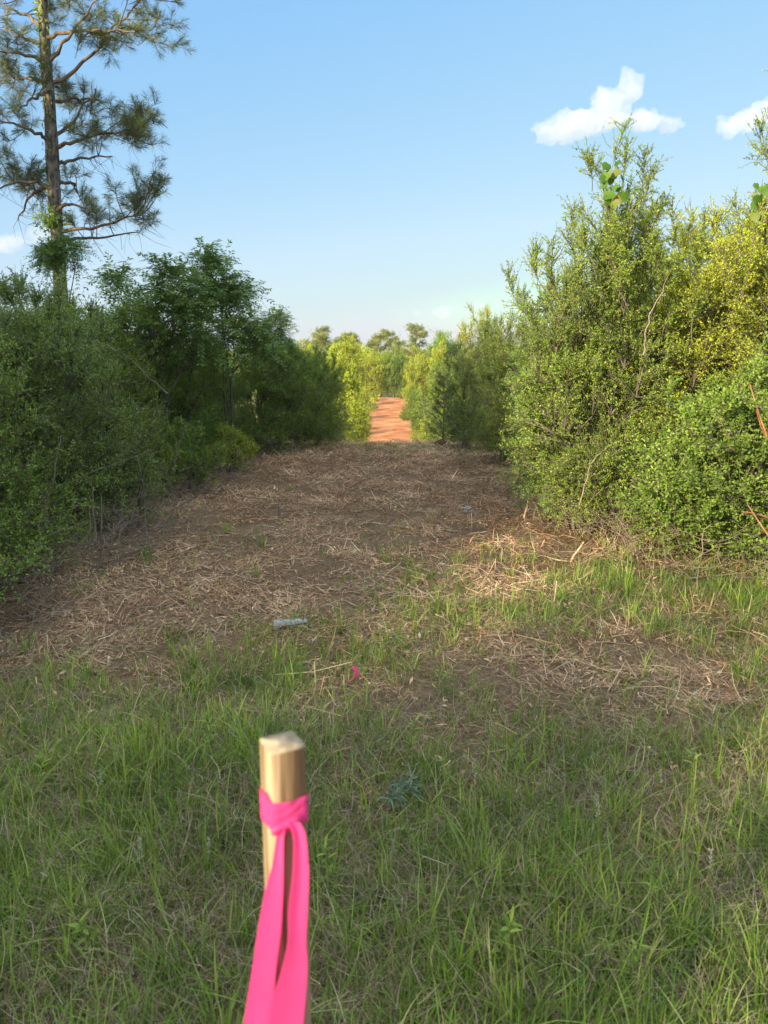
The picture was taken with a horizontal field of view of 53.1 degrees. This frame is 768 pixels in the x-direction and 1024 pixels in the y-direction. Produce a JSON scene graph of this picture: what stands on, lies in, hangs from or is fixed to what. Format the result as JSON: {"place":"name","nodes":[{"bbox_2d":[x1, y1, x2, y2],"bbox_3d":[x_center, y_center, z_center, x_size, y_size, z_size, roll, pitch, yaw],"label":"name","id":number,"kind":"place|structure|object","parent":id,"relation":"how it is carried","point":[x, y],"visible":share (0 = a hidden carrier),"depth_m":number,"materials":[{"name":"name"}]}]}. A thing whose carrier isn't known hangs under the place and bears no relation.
{"place":"outdoors","nodes":[
{"label":"outdoors","id":0,"kind":"place"},
{"bbox_2d":[0,439,767,1023],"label":"grass","id":1,"kind":"structure","parent":0,"point":[318,821],"depth_m":2.53,"materials":[{"name":"plant"}]},
{"bbox_2d":[0,389,767,1023],"bbox_3d":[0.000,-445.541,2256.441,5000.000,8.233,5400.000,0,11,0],"label":"ground","id":2,"kind":"structure","parent":0,"point":[386,423],"depth_m":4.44,"materials":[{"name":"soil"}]},
{"bbox_2d":[0,274,41,330],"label":"leafy sapling","id":3,"kind":"object","parent":2,"relation":"on","point":[9,307],"visible":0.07,"depth_m":11.22,"materials":[{"name":"green plant"}]},
{"bbox_2d":[0,702,63,734],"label":"fallen branch","id":4,"kind":"object","parent":2,"relation":"on","point":[30,717],"visible":0.34,"depth_m":3.42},
{"bbox_2d":[0,303,78,451],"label":"dense shrub","id":5,"kind":"object","parent":2,"relation":"on","point":[18,366],"depth_m":11.03,"materials":[{"name":"green plant"}]},
{"bbox_2d":[31,752,50,795],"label":"broad leaf weed","id":6,"kind":"object","parent":2,"relation":"on","point":[42,772],"visible":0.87,"depth_m":2.85,"materials":[{"name":"plant"}]},
{"bbox_2d":[0,311,109,612],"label":"dense shrub","id":7,"kind":"object","parent":2,"relation":"on","point":[12,522],"visible":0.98,"depth_m":5.27,"materials":[{"name":"green plant"}]},
{"bbox_2d":[37,435,60,530],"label":"bare stem","id":8,"kind":"object","parent":7,"relation":"attached to","point":[52,483],"visible":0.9,"depth_m":4.86,"materials":[{"name":"wood"}]},
{"bbox_2d":[43,448,152,495],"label":"bare stem","id":9,"kind":"object","parent":7,"relation":"attached to","point":[95,470],"visible":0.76,"depth_m":5.64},
{"bbox_2d":[25,227,101,306],"bbox_3d":[-6.843,-4.719,16.485,1.596,2.714,1.302,-7,13,-31],"label":"leafy sapling","id":10,"kind":"object","parent":2,"relation":"on","point":[52,255],"visible":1,"depth_m":16.15,"materials":[{"name":"green plant"}]},
{"bbox_2d":[44,1003,89,1023],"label":"fallen branch","id":11,"kind":"object","parent":2,"relation":"on","point":[80,1005],"visible":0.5,"depth_m":1.93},
{"bbox_2d":[67,909,99,951],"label":"broad leaf weed","id":12,"kind":"object","parent":2,"relation":"on","point":[83,922],"visible":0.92,"depth_m":2.07,"materials":[{"name":"plant"}]},
{"bbox_2d":[0,260,177,545],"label":"dense shrub","id":13,"kind":"object","parent":2,"relation":"on","point":[60,350],"visible":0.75,"depth_m":6.82,"materials":[{"name":"green plant"}]},
{"bbox_2d":[96,339,167,393],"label":"bare stem","id":14,"kind":"object","parent":13,"relation":"attached to","point":[137,366],"visible":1,"depth_m":6.27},
{"bbox_2d":[91,480,96,554],"bbox_3d":[-2.366,0.056,6.260,0.025,0.651,0.043,0,11,0],"label":"cut stub","id":15,"kind":"object","parent":2,"relation":"on","point":[94,522],"visible":0.73,"depth_m":6.26,"materials":[{"name":"wood"}]},
{"bbox_2d":[0,0,195,366],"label":"pine tree","id":16,"kind":"object","parent":2,"relation":"on","point":[136,126],"visible":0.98,"depth_m":17.46,"materials":[{"name":"green plant"}]},
{"bbox_2d":[29,0,72,298],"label":"climbing vine","id":17,"kind":"object","parent":16,"relation":"attached to","point":[48,222],"visible":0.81,"depth_m":17.61,"materials":[{"name":"green plant"}]},
{"bbox_2d":[0,288,195,495],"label":"dense shrub","id":18,"kind":"object","parent":2,"relation":"on","point":[130,367],"visible":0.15,"depth_m":9.06,"materials":[{"name":"green plant"}]},
{"bbox_2d":[100,497,101,550],"bbox_3d":[-2.345,0.096,6.361,0.036,0.531,0.026,0,11,0],"label":"cut stub","id":19,"kind":"object","parent":2,"relation":"on","point":[100,526],"visible":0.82,"depth_m":6.36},
{"bbox_2d":[136,835,143,922],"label":"flower stalk","id":20,"kind":"object","parent":2,"relation":"on","point":[140,854],"visible":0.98,"depth_m":2.19,"materials":[{"name":"green plant"}]},
{"bbox_2d":[0,420,289,674],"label":"dead brush","id":21,"kind":"object","parent":2,"relation":"on","point":[144,524],"visible":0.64,"depth_m":6.06,"materials":[{"name":"plant"}]},
{"bbox_2d":[77,251,248,474],"bbox_3d":[-3.060,-1.868,10.260,2.492,3.008,1.936,0,11,0],"label":"leafy sapling","id":22,"kind":"object","parent":2,"relation":"on","point":[182,305],"visible":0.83,"depth_m":9.91,"materials":[{"name":"green plant"}]},
{"bbox_2d":[84,294,241,470],"bbox_3d":[-3.224,-1.848,11.197,2.249,2.691,2.230,-6,13,-28],"label":"dense shrub","id":23,"kind":"object","parent":2,"relation":"on","point":[186,395],"visible":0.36,"depth_m":10.96,"materials":[{"name":"green plant"}]},
{"bbox_2d":[172,419,185,470],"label":"bare stem","id":24,"kind":"object","parent":2,"relation":"on","point":[178,446],"visible":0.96,"depth_m":8.02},
{"bbox_2d":[147,327,235,407],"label":"dense shrub","id":25,"kind":"object","parent":2,"relation":"on","point":[202,367],"visible":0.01,"depth_m":17.48,"materials":[{"name":"green plant"}]},
{"bbox_2d":[155,415,230,491],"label":"bush","id":26,"kind":"object","parent":2,"relation":"on","point":[195,433],"visible":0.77,"depth_m":9.26,"materials":[{"name":"green plant"}]},
{"bbox_2d":[203,836,209,895],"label":"flower stalk","id":27,"kind":"object","parent":2,"relation":"on","point":[208,842],"visible":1,"depth_m":2.30,"materials":[{"name":"green plant"}]},
{"bbox_2d":[200,716,217,749],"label":"broad leaf weed","id":28,"kind":"object","parent":2,"relation":"on","point":[208,726],"visible":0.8,"depth_m":3.09,"materials":[{"name":"plant"}]},
{"bbox_2d":[162,346,269,459],"bbox_3d":[-2.884,-1.699,12.205,1.821,1.962,1.860,11,16,44],"label":"dense shrub","id":29,"kind":"object","parent":2,"relation":"on","point":[236,395],"visible":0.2,"depth_m":12.15,"materials":[{"name":"green plant"}]},
{"bbox_2d":[171,236,288,457],"bbox_3d":[-2.281,-2.286,11.277,1.763,3.401,1.719,0,11,0],"label":"leafy sapling","id":30,"kind":"object","parent":2,"relation":"on","point":[232,295],"visible":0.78,"depth_m":11.07,"materials":[{"name":"green plant"}]},
{"bbox_2d":[209,421,259,471],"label":"bush","id":31,"kind":"object","parent":2,"relation":"on","point":[236,436],"visible":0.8,"depth_m":10.87,"materials":[{"name":"green plant"}]},
{"bbox_2d":[233,304,309,425],"bbox_3d":[-2.003,-2.283,13.296,1.447,2.610,1.485,-5,12,-24],"label":"leafy sapling","id":32,"kind":"object","parent":2,"relation":"on","point":[280,313],"visible":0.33,"depth_m":12.98,"materials":[{"name":"green plant"}]},
{"bbox_2d":[224,339,333,456],"bbox_3d":[-1.952,-1.959,13.254,2.064,2.109,2.232,-7,13,-31],"label":"dense shrub","id":33,"kind":"object","parent":2,"relation":"on","point":[284,398],"visible":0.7,"depth_m":12.86,"materials":[{"name":"green plant"}]},
{"bbox_2d":[260,730,310,1023],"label":"survey stake","id":34,"kind":"object","parent":2,"relation":"on","point":[283,766],"visible":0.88,"depth_m":0.81,"materials":[{"name":"brown wood"}]},
{"bbox_2d":[244,786,308,1023],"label":"flagging tape","id":35,"kind":"object","parent":34,"relation":"attached to","point":[284,1003],"visible":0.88,"depth_m":0.82,"materials":[{"name":"pink"}]},
{"bbox_2d":[274,618,306,626],"bbox_3d":[-0.551,0.650,4.521,0.196,0.046,0.059,-2,12,-12],"label":"plastic bottle","id":36,"kind":"object","parent":2,"relation":"on","point":[281,622],"visible":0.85,"depth_m":4.50,"materials":[{"name":"white"}]},
{"bbox_2d":[218,412,365,461],"bbox_3d":[-1.354,-1.528,13.447,2.342,1.174,4.595,4,12,17],"label":"dead brush","id":37,"kind":"object","parent":2,"relation":"on","point":[337,441],"visible":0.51,"depth_m":13.16,"materials":[{"name":"plant"}]},
{"bbox_2d":[252,340,351,446],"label":"dense shrub","id":38,"kind":"object","parent":2,"relation":"on","point":[331,420],"visible":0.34,"depth_m":14.32,"materials":[{"name":"green plant"}]},
{"bbox_2d":[294,337,318,357],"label":"sunlit shrub","id":39,"kind":"object","parent":2,"relation":"on","point":[305,342],"visible":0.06,"depth_m":86.11,"materials":[{"name":"green plant"}]},
{"bbox_2d":[267,347,356,441],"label":"dense shrub","id":40,"kind":"object","parent":2,"relation":"on","point":[332,368],"visible":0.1,"depth_m":18.74,"materials":[{"name":"green plant"}]},
{"bbox_2d":[311,332,332,357],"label":"pine tree","id":41,"kind":"object","parent":2,"relation":"on","point":[326,343],"visible":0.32,"depth_m":107.71,"materials":[{"name":"green plant"}]},
{"bbox_2d":[311,325,334,351],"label":"pine tree","id":42,"kind":"object","parent":2,"relation":"on","point":[321,329],"visible":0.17,"depth_m":165.35,"materials":[{"name":"green plant"}]},
{"bbox_2d":[316,834,340,883],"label":"broad leaf weed","id":43,"kind":"object","parent":2,"relation":"on","point":[325,852],"visible":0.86,"depth_m":2.34,"materials":[{"name":"plant"}]},
{"bbox_2d":[335,331,354,357],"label":"pine tree","id":44,"kind":"object","parent":2,"relation":"on","point":[350,334],"visible":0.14,"depth_m":117.21,"materials":[{"name":"green plant"}]},
{"bbox_2d":[311,338,379,442],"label":"sunlit shrub","id":45,"kind":"object","parent":2,"relation":"on","point":[353,384],"visible":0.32,"depth_m":30.37,"materials":[{"name":"green plant"}]},
{"bbox_2d":[335,333,366,393],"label":"sunlit shrub","id":46,"kind":"object","parent":2,"relation":"on","point":[355,349],"visible":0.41,"depth_m":86.20,"materials":[{"name":"green plant"}]},
{"bbox_2d":[348,666,357,682],"bbox_3d":[-0.152,0.796,3.754,0.038,0.104,0.042,-8,14,-34],"label":"ribbon scrap","id":47,"kind":"object","parent":2,"relation":"on","point":[354,668],"visible":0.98,"depth_m":3.74,"materials":[{"name":"pink"}]},
{"bbox_2d":[346,333,363,345],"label":"pine tree","id":48,"kind":"object","parent":2,"relation":"on","point":[357,340],"visible":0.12,"depth_m":166.54,"materials":[{"name":"green plant"}]},
{"bbox_2d":[342,395,377,441],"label":"sunlit shrub","id":49,"kind":"object","parent":2,"relation":"on","point":[368,433],"visible":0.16,"depth_m":36.63,"materials":[{"name":"green plant"}]},
{"bbox_2d":[352,341,375,388],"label":"broadleaf tree","id":50,"kind":"object","parent":2,"relation":"on","point":[368,350],"visible":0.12,"depth_m":112.88,"materials":[{"name":"green plant"}]},
{"bbox_2d":[359,386,369,404],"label":"sunlit shrub","id":51,"kind":"object","parent":2,"relation":"on","point":[363,392],"visible":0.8,"depth_m":73.07,"materials":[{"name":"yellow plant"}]},
{"bbox_2d":[357,349,390,396],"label":"sunlit shrub","id":52,"kind":"object","parent":2,"relation":"on","point":[374,379],"visible":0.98,"depth_m":86.02,"materials":[{"name":"green plant"}]},
{"bbox_2d":[365,332,390,396],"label":"pine tree","id":53,"kind":"object","parent":2,"relation":"on","point":[377,341],"visible":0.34,"depth_m":141.24,"materials":[{"name":"green plant"}]},
{"bbox_2d":[0,443,767,703],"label":"cut stubble","id":54,"kind":"object","parent":2,"relation":"on","point":[348,578],"visible":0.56,"depth_m":5.26,"materials":[{"name":"plant"}]},
{"bbox_2d":[375,328,399,396],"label":"pine tree","id":55,"kind":"object","parent":2,"relation":"on","point":[389,340],"visible":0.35,"depth_m":147.08,"materials":[{"name":"green plant"}]},
{"bbox_2d":[380,350,402,396],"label":"broadleaf tree","id":56,"kind":"object","parent":2,"relation":"on","point":[383,354],"visible":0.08,"depth_m":105.87,"materials":[{"name":"green plant"}]},
{"bbox_2d":[381,346,406,396],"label":"sunlit shrub","id":57,"kind":"object","parent":2,"relation":"on","point":[394,379],"visible":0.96,"depth_m":86.45,"materials":[{"name":"green plant"}]},
{"bbox_2d":[385,339,407,393],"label":"pine tree","id":58,"kind":"object","parent":2,"relation":"on","point":[397,344],"visible":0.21,"depth_m":137.00,"materials":[{"name":"green plant"}]},
{"bbox_2d":[376,763,423,811],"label":"silvery weed","id":59,"kind":"object","parent":2,"relation":"on","point":[392,795],"visible":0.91,"depth_m":2.73,"materials":[{"name":"green plant"}]},
{"bbox_2d":[398,411,409,419],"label":"bush","id":60,"kind":"object","parent":2,"relation":"on","point":[402,414],"visible":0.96,"depth_m":65.35,"materials":[{"name":"green plant"}]},
{"bbox_2d":[401,383,417,403],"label":"sunlit shrub","id":61,"kind":"object","parent":2,"relation":"on","point":[410,385],"visible":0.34,"depth_m":74.94,"materials":[{"name":"green plant"}]},
{"bbox_2d":[403,713,421,747],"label":"broad leaf weed","id":62,"kind":"object","parent":2,"relation":"on","point":[417,728],"visible":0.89,"depth_m":3.13,"materials":[{"name":"plant"}]},
{"bbox_2d":[405,385,423,411],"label":"sunlit shrub","id":63,"kind":"object","parent":2,"relation":"on","point":[411,395],"visible":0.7,"depth_m":67.13,"materials":[{"name":"green plant"}]},
{"bbox_2d":[409,432,419,440],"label":"bush","id":64,"kind":"object","parent":2,"relation":"on","point":[413,437],"visible":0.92,"depth_m":55.57,"materials":[{"name":"green plant"}]},
{"bbox_2d":[398,322,431,371],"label":"pine tree","id":65,"kind":"object","parent":2,"relation":"on","point":[419,334],"visible":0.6,"depth_m":101.47,"materials":[{"name":"green plant"}]},
{"bbox_2d":[398,345,431,387],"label":"broadleaf tree","id":66,"kind":"object","parent":2,"relation":"on","point":[412,360],"visible":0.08,"depth_m":105.53,"materials":[{"name":"green plant"}]},
{"bbox_2d":[403,352,429,396],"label":"sunlit shrub","id":67,"kind":"object","parent":2,"relation":"on","point":[420,370],"visible":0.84,"depth_m":85.99,"materials":[{"name":"green plant"}]},
{"bbox_2d":[406,409,427,431],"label":"sunlit shrub","id":68,"kind":"object","parent":2,"relation":"on","point":[417,418],"visible":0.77,"depth_m":59.63,"materials":[{"name":"green plant"}]},
{"bbox_2d":[415,415,436,441],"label":"sunlit shrub","id":69,"kind":"object","parent":2,"relation":"on","point":[421,428],"visible":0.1,"depth_m":52.83,"materials":[{"name":"green plant"}]},
{"bbox_2d":[420,339,452,380],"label":"sunlit shrub","id":70,"kind":"object","parent":2,"relation":"on","point":[436,356],"visible":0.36,"depth_m":84.92,"materials":[{"name":"green plant"}]},
{"bbox_2d":[410,367,468,442],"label":"sunlit shrub","id":71,"kind":"object","parent":2,"relation":"on","point":[428,398],"visible":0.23,"depth_m":39.48,"materials":[{"name":"green plant"}]},
{"bbox_2d":[426,359,453,394],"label":"sunlit shrub","id":72,"kind":"object","parent":2,"relation":"on","point":[436,365],"visible":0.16,"depth_m":78.56,"materials":[{"name":"green plant"}]},
{"bbox_2d":[423,367,459,438],"bbox_3d":[1.341,-2.393,17.505,0.954,1.904,1.034,-10,15,-40],"label":"young pine","id":73,"kind":"object","parent":2,"relation":"on","point":[440,380],"visible":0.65,"depth_m":17.38,"materials":[{"name":"green plant"}]},
{"bbox_2d":[425,330,460,364],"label":"broadleaf tree","id":74,"kind":"object","parent":2,"relation":"on","point":[440,336],"visible":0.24,"depth_m":109.12,"materials":[{"name":"green plant"}]},
{"bbox_2d":[430,365,458,397],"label":"sunlit shrub","id":75,"kind":"object","parent":2,"relation":"on","point":[451,370],"visible":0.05,"depth_m":69.75,"materials":[{"name":"green plant"}]},
{"bbox_2d":[449,333,472,361],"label":"pine tree","id":76,"kind":"object","parent":2,"relation":"on","point":[459,337],"visible":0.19,"depth_m":126.39,"materials":[{"name":"green plant"}]},
{"bbox_2d":[431,336,500,449],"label":"thin leaf shrub","id":77,"kind":"object","parent":2,"relation":"on","point":[466,385],"visible":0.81,"depth_m":13.93,"materials":[{"name":"green plant"}]},
{"bbox_2d":[473,758,478,819],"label":"flower stalk","id":78,"kind":"object","parent":2,"relation":"on","point":[474,767],"visible":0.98,"depth_m":2.65,"materials":[{"name":"green plant"}]},
{"bbox_2d":[449,301,513,442],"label":"thin leaf shrub","id":79,"kind":"object","parent":2,"relation":"on","point":[463,330],"visible":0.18,"depth_m":19.89,"materials":[{"name":"green plant"}]},
{"bbox_2d":[459,306,548,462],"bbox_3d":[1.877,-1.952,12.037,1.529,2.517,1.675,-3,12,-17],"label":"thin leaf shrub","id":80,"kind":"object","parent":2,"relation":"on","point":[495,426],"visible":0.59,"depth_m":11.93,"materials":[{"name":"green plant"}]},
{"bbox_2d":[490,904,523,959],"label":"broad leaf weed","id":81,"kind":"object","parent":2,"relation":"on","point":[510,931],"visible":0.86,"depth_m":2.04,"materials":[{"name":"plant"}]},
{"bbox_2d":[470,307,544,439],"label":"thin leaf shrub","id":82,"kind":"object","parent":2,"relation":"on","point":[505,336],"visible":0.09,"depth_m":16.04,"materials":[{"name":"green plant"}]},
{"bbox_2d":[493,324,596,525],"bbox_3d":[1.598,-0.819,7.473,1.066,1.999,1.065,5,12,22],"label":"sumac bush","id":83,"kind":"object","parent":2,"relation":"on","point":[531,480],"visible":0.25,"depth_m":7.49,"materials":[{"name":"green plant"}]},
{"bbox_2d":[488,261,616,484],"bbox_3d":[2.186,-1.712,9.873,1.699,2.962,1.675,0,11,0],"label":"thin leaf shrub","id":84,"kind":"object","parent":2,"relation":"on","point":[538,316],"visible":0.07,"depth_m":9.70,"materials":[{"name":"green plant"}]},
{"bbox_2d":[421,417,767,591],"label":"dead brush","id":85,"kind":"object","parent":2,"relation":"on","point":[638,539],"visible":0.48,"depth_m":6.14,"materials":[{"name":"plant"}]},
{"bbox_2d":[594,793,600,843],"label":"flower stalk","id":86,"kind":"object","parent":2,"relation":"on","point":[597,809],"visible":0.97,"depth_m":2.36,"materials":[{"name":"green plant"}]},
{"bbox_2d":[496,112,723,536],"bbox_3d":[1.883,-1.552,6.831,1.870,3.708,1.878,7,13,32],"label":"yaupon shrub","id":87,"kind":"object","parent":2,"relation":"on","point":[590,367],"visible":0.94,"depth_m":6.59,"materials":[{"name":"green plant"}]},
{"bbox_2d":[579,448,606,505],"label":"bare stem","id":88,"kind":"object","parent":87,"relation":"attached to","point":[587,477],"visible":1,"depth_m":6.14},
{"bbox_2d":[600,159,628,268],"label":"wild vine","id":89,"kind":"object","parent":87,"relation":"attached to","point":[609,176],"visible":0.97,"depth_m":6.18,"materials":[{"name":"green plant"}]},
{"bbox_2d":[642,269,671,354],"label":"bare stem","id":90,"kind":"object","parent":87,"relation":"attached to","point":[649,317],"visible":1,"depth_m":5.82,"materials":[{"name":"wood"}]},
{"bbox_2d":[580,248,692,447],"bbox_3d":[4.407,-2.792,13.538,2.268,3.668,2.717,-3,12,-16],"label":"yaupon shrub","id":91,"kind":"object","parent":2,"relation":"on","point":[634,330],"depth_m":13.17,"materials":[{"name":"green plant"}]},
{"bbox_2d":[620,938,653,985],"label":"broad leaf weed","id":92,"kind":"object","parent":2,"relation":"on","point":[643,948],"visible":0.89,"depth_m":1.98,"materials":[{"name":"plant"}]},
{"bbox_2d":[643,875,660,902],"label":"broad leaf weed","id":93,"kind":"object","parent":2,"relation":"on","point":[649,886],"visible":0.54,"depth_m":2.25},
{"bbox_2d":[659,769,665,820],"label":"flower stalk","id":94,"kind":"object","parent":2,"relation":"on","point":[663,790],"visible":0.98,"depth_m":2.67,"materials":[{"name":"green plant"}]},
{"bbox_2d":[587,184,767,511],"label":"yaupon shrub","id":95,"kind":"object","parent":2,"relation":"on","point":[721,332],"visible":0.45,"depth_m":6.78,"materials":[{"name":"green plant"}]},
{"bbox_2d":[607,331,767,564],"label":"privet bush","id":96,"kind":"object","parent":2,"relation":"on","point":[722,488],"visible":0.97,"depth_m":5.77,"materials":[{"name":"green plant"}]},
{"bbox_2d":[747,504,767,535],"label":"dead cane","id":97,"kind":"object","parent":96,"relation":"attached to","point":[763,528],"visible":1,"depth_m":5.31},
{"bbox_2d":[750,384,767,439],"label":"dead cane","id":98,"kind":"object","parent":96,"relation":"on","point":[763,426],"visible":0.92,"depth_m":5.45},
{"bbox_2d":[683,747,706,787],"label":"broad leaf weed","id":99,"kind":"object","parent":2,"relation":"on","point":[693,767],"visible":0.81,"depth_m":2.86,"materials":[{"name":"plant"}]},
{"bbox_2d":[634,191,767,466],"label":"yaupon shrub","id":100,"kind":"object","parent":2,"relation":"on","point":[702,239],"visible":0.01,"depth_m":9.41,"materials":[{"name":"green plant"}]},
{"bbox_2d":[708,848,714,923],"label":"flower stalk","id":101,"kind":"object","parent":2,"relation":"on","point":[711,864],"visible":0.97,"depth_m":2.17,"materials":[{"name":"green plant"}]},
{"bbox_2d":[721,819,739,845],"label":"broad leaf weed","id":102,"kind":"object","parent":2,"relation":"on","point":[735,831],"visible":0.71,"depth_m":2.52,"materials":[{"name":"plant"}]},
{"bbox_2d":[719,69,767,537],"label":"yaupon shrub","id":103,"kind":"object","parent":2,"relation":"on","point":[763,148],"visible":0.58,"depth_m":6.40,"materials":[{"name":"green plant"}]},
{"bbox_2d":[746,180,767,281],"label":"wild vine","id":104,"kind":"object","parent":103,"relation":"attached to","point":[756,216],"visible":1,"depth_m":5.60,"materials":[{"name":"green plant"}]},
{"bbox_2d":[0,0,767,352],"label":"sky","id":105,"kind":"structure","parent":0,"point":[376,164],"materials":[{"name":"blue"}]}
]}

